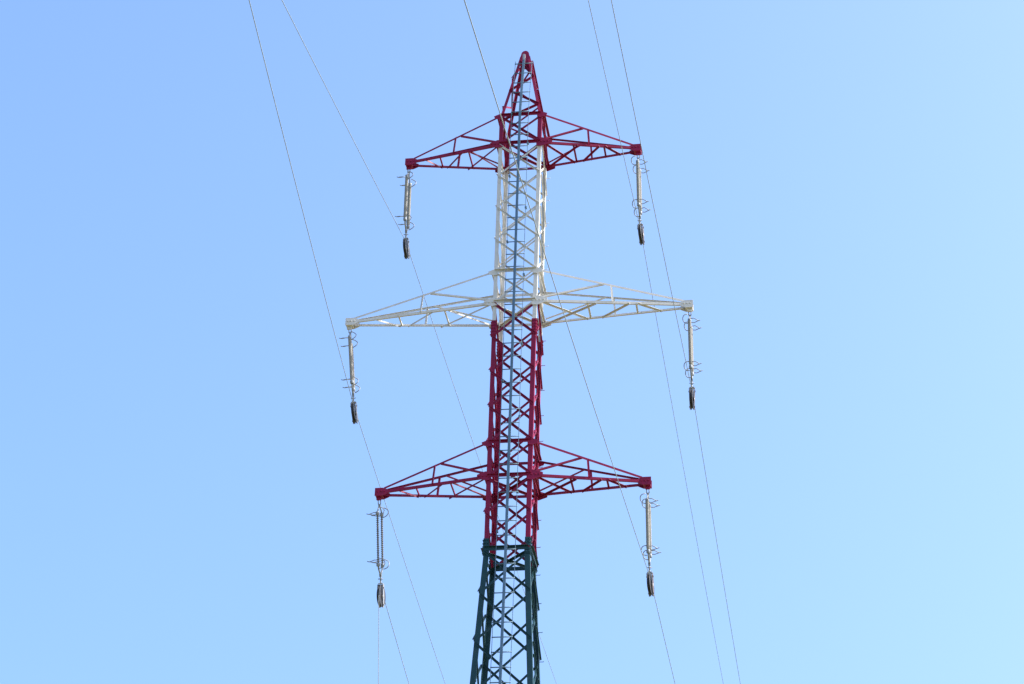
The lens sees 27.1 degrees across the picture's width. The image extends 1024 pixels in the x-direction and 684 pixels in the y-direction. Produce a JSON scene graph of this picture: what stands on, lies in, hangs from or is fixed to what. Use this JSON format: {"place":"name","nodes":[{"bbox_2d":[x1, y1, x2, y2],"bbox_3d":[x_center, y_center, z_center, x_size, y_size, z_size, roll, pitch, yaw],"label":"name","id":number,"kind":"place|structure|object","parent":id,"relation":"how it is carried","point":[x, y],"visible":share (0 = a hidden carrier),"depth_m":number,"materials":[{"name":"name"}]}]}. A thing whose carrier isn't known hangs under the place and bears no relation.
{"place":"outdoors","nodes":[
{"label":"outdoors","id":0,"kind":"place"},
{"bbox_2d":[0,0,1023,683],"label":"sky","id":1,"kind":"structure","parent":0,"point":[188,479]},
{"bbox_3d":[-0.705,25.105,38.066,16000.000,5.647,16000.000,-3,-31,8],"label":"ground","id":2,"kind":"structure","parent":0,"visible":0},
{"bbox_2d":[345,51,693,683],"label":"transmission tower","id":3,"kind":"structure","parent":2,"relation":"on","point":[528,545],"depth_m":52.73,"materials":[{"name":"red metal"}]},
{"bbox_2d":[339,330,359,399],"bbox_3d":[-4.100,0.583,53.795,0.449,2.030,0.675,-4,-23,-1],"label":"insulator string","id":4,"kind":"object","parent":3,"relation":"hanging from","point":[351,365],"visible":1,"depth_m":53.67,"materials":[{"name":"ceramic"}]},
{"bbox_2d":[350,400,357,423],"bbox_3d":[-3.946,1.754,53.283,0.174,0.622,0.536,-9,-23,4],"label":"stringing pulley","id":5,"kind":"object","parent":4,"relation":"hanging from","point":[353,406],"visible":1,"depth_m":53.16,"materials":[{"name":"metal"}]},
{"bbox_2d":[249,0,444,681],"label":"conductor","id":6,"kind":"object","parent":5,"relation":"hanging from","point":[326,302],"visible":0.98,"depth_m":46.04,"materials":[{"name":"metal"}]},
{"bbox_2d":[367,500,389,581],"bbox_3d":[-3.235,4.811,51.405,0.449,2.030,0.675,-3,-9,8],"label":"insulator string","id":7,"kind":"object","parent":3,"relation":"hanging from","point":[381,515],"visible":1,"depth_m":51.25,"materials":[{"name":"ceramic"}]},
{"bbox_2d":[377,582,385,607],"bbox_3d":[-3.150,6.080,51.206,0.174,0.622,0.536,-4,-9,13],"label":"stringing pulley","id":8,"kind":"object","parent":7,"relation":"hanging from","point":[381,595],"visible":1,"depth_m":51.15,"materials":[{"name":"metal"}]},
{"bbox_2d":[378,587,379,683],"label":"pulling rope","id":9,"kind":"object","parent":8,"relation":"hanging from","point":[378,640],"visible":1,"depth_m":50.22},
{"bbox_2d":[385,602,408,682],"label":"conductor","id":10,"kind":"object","parent":8,"relation":"hanging from","point":[396,641],"visible":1,"depth_m":53.34,"materials":[{"name":"metal"}]},
{"bbox_2d":[395,170,416,236],"bbox_3d":[-2.809,-3.667,56.214,0.449,2.030,0.675,-1,-21,6],"label":"insulator string","id":11,"kind":"object","parent":3,"relation":"hanging from","point":[407,205],"visible":1,"depth_m":56.18,"materials":[{"name":"ceramic"}]},
{"bbox_2d":[403,237,409,258],"bbox_3d":[-2.766,-2.470,55.743,0.174,0.622,0.536,-7,-22,8],"label":"stringing pulley","id":12,"kind":"object","parent":11,"relation":"hanging from","point":[406,248],"visible":1,"depth_m":55.63,"materials":[{"name":"metal"}]},
{"bbox_2d":[282,0,556,683],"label":"conductor","id":13,"kind":"object","parent":12,"relation":"hanging from","point":[410,256],"visible":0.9,"depth_m":54.51,"materials":[{"name":"metal"}]},
{"bbox_2d":[631,155,650,222],"bbox_3d":[3.354,-3.987,55.340,0.449,2.030,0.675,-3,-22,8],"label":"insulator string","id":14,"kind":"object","parent":3,"relation":"hanging from","point":[639,187],"visible":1,"depth_m":55.24,"materials":[{"name":"ceramic"}]},
{"bbox_2d":[637,223,644,244],"bbox_3d":[3.326,-2.793,54.862,0.174,0.622,0.536,-9,-23,11],"label":"stringing pulley","id":15,"kind":"object","parent":14,"relation":"hanging from","point":[640,228],"visible":1,"depth_m":54.74,"materials":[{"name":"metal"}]},
{"bbox_2d":[588,0,723,683],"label":"conductor","id":16,"kind":"object","parent":15,"relation":"hanging from","point":[655,314],"visible":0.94,"depth_m":57.78,"materials":[{"name":"metal"}]},
{"bbox_2d":[640,489,660,571],"bbox_3d":[3.280,4.437,50.313,0.449,2.030,0.675,-3,-18,8],"label":"insulator string","id":17,"kind":"object","parent":3,"relation":"hanging from","point":[649,545],"visible":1,"depth_m":50.20,"materials":[{"name":"ceramic"}]},
{"bbox_2d":[646,570,653,596],"bbox_3d":[3.248,5.664,49.928,0.174,0.622,0.536,-8,-19,14],"label":"stringing pulley","id":18,"kind":"object","parent":17,"relation":"hanging from","point":[650,583],"visible":1,"depth_m":49.81,"materials":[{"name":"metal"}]},
{"bbox_2d":[464,0,674,682],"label":"conductor","id":19,"kind":"object","parent":18,"relation":"hanging from","point":[559,300],"visible":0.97,"depth_m":35.21,"materials":[{"name":"metal"}]},
{"bbox_2d":[682,312,702,385],"bbox_3d":[4.473,0.162,52.640,0.449,2.030,0.675,-3,-21,8],"label":"insulator string","id":20,"kind":"object","parent":3,"relation":"hanging from","point":[691,361],"visible":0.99,"depth_m":52.51,"materials":[{"name":"ceramic"}]},
{"bbox_2d":[688,385,695,409],"bbox_3d":[4.415,1.365,52.186,0.174,0.622,0.536,-3,-21,11],"label":"stringing pulley","id":21,"kind":"object","parent":20,"relation":"hanging from","point":[692,398],"visible":1,"depth_m":52.09,"materials":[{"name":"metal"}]},
{"bbox_2d":[611,0,740,683],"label":"conductor","id":22,"kind":"object","parent":21,"relation":"hanging from","point":[673,302],"visible":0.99,"depth_m":46.59,"materials":[{"name":"metal"}]}
]}

